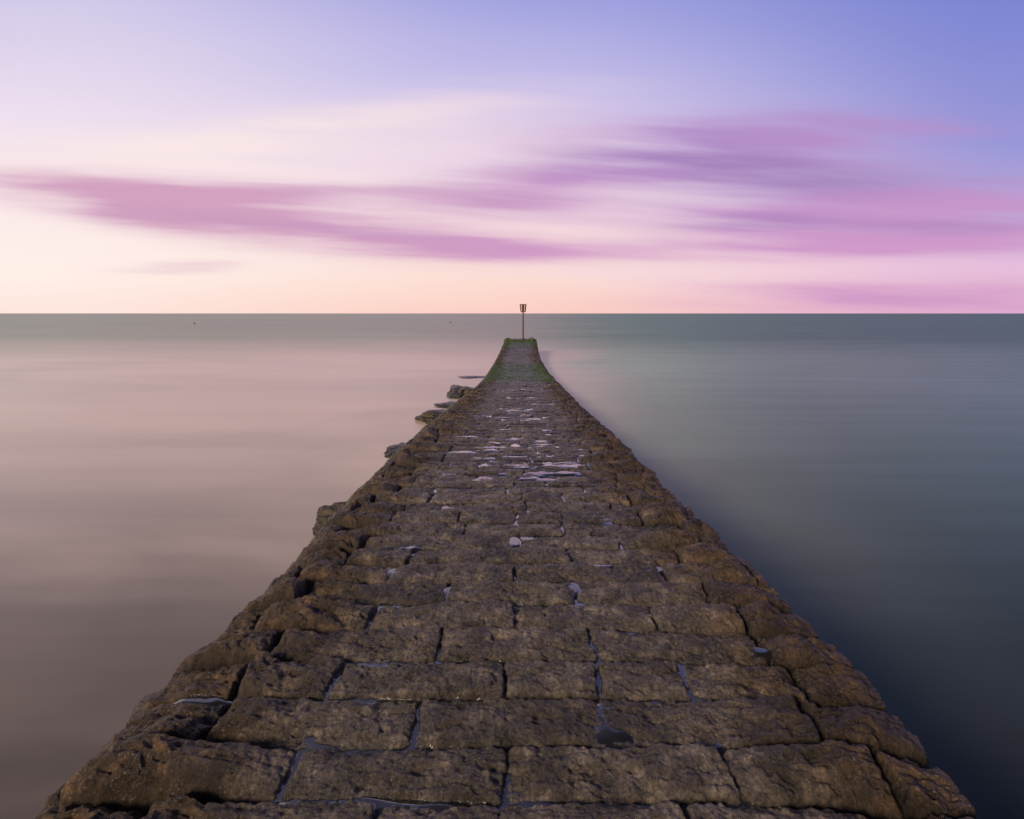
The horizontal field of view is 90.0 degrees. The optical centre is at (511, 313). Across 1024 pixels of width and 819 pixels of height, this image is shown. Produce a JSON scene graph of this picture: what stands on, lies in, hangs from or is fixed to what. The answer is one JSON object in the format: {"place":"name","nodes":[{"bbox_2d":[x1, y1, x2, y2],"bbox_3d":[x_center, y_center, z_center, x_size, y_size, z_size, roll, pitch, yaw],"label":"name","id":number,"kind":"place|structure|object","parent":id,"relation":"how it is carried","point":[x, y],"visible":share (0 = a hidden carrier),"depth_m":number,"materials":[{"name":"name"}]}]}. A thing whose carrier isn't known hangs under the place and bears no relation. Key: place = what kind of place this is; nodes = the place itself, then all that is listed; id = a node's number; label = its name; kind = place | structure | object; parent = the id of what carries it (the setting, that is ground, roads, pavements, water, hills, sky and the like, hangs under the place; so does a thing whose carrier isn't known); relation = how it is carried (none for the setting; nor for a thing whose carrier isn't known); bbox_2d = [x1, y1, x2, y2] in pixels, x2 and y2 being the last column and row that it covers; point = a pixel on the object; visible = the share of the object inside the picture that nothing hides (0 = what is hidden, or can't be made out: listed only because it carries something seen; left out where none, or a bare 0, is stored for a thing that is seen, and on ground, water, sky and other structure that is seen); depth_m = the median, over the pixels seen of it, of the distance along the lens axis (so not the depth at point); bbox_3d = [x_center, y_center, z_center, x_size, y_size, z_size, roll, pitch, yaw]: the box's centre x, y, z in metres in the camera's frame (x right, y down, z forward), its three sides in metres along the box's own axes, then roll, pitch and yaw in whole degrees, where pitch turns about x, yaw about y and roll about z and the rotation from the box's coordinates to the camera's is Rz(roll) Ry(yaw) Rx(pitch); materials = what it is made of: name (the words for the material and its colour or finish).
{"place":"outdoors","nodes":[
{"label":"outdoors","id":0,"kind":"place"},
{"bbox_2d":[0,313,1023,818],"bbox_3d":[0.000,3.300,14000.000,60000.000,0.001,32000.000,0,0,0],"label":"sea water","id":1,"kind":"structure","parent":0,"point":[850,485],"depth_m":10.82,"materials":[{"name":"grey liquid"}]},
{"bbox_2d":[129,689,161,718],"bbox_3d":[-2.584,3.344,3.995,0.871,0.852,0.952,0,0,31],"label":"rock","id":2,"kind":"object","parent":1,"relation":"in","point":[141,703],"visible":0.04,"depth_m":4.01,"materials":[{"name":"stone"}]},
{"bbox_2d":[312,502,345,535],"bbox_3d":[-2.593,3.319,7.874,1.060,0.828,0.936,0,0,16],"label":"rock","id":3,"kind":"object","parent":1,"relation":"in","point":[325,513],"visible":0.23,"depth_m":7.81,"materials":[{"name":"stone"}]},
{"bbox_2d":[384,442,405,457],"bbox_3d":[-2.518,3.334,12.243,1.116,0.384,1.086,0,0,-21],"label":"rock","id":4,"kind":"object","parent":1,"relation":"in","point":[391,450],"visible":0.27,"depth_m":12.11,"materials":[{"name":"grey stone"}]},
{"bbox_2d":[414,409,445,423],"bbox_3d":[-2.163,3.312,16.064,1.743,0.622,1.518,0,0,-28],"label":"rock","id":5,"kind":"object","parent":1,"relation":"in","point":[428,416],"visible":0.24,"depth_m":15.64,"materials":[{"name":"brown stone"}]},
{"bbox_2d":[434,401,454,408],"bbox_3d":[-2.002,3.333,18.197,1.617,0.324,1.208,0,0,3],"label":"rock","id":6,"kind":"object","parent":1,"relation":"in","point":[446,405],"visible":0.26,"depth_m":18.08,"materials":[{"name":"grey stone"}]},
{"bbox_2d":[446,385,472,398],"bbox_3d":[-1.971,3.312,20.728,1.449,0.782,2.066,0,0,9],"label":"rock","id":7,"kind":"object","parent":1,"relation":"in","point":[457,392],"visible":0.41,"depth_m":20.19,"materials":[{"name":"grey stone"}]},
{"bbox_2d":[459,376,484,378],"bbox_3d":[-2.091,3.314,26.470,1.680,0.136,1.416,0,0,19],"label":"rock","id":8,"kind":"object","parent":1,"relation":"in","point":[467,377],"visible":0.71,"depth_m":26.22,"materials":[{"name":"grey stone"}]},
{"bbox_2d":[34,338,976,818],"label":"stone groyne","id":9,"kind":"object","parent":1,"relation":"in","point":[518,582],"visible":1,"depth_m":2.37,"materials":[{"name":"brown stone"}]},
{"bbox_2d":[520,304,526,339],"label":"navigation beacon","id":10,"kind":"object","parent":9,"relation":"on","point":[522,310],"visible":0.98,"depth_m":42.56,"materials":[{"name":"metal"}]},
{"bbox_2d":[0,0,1023,312],"label":"sky","id":11,"kind":"structure","parent":0,"point":[157,156],"materials":[{"name":"purple"}]}
]}

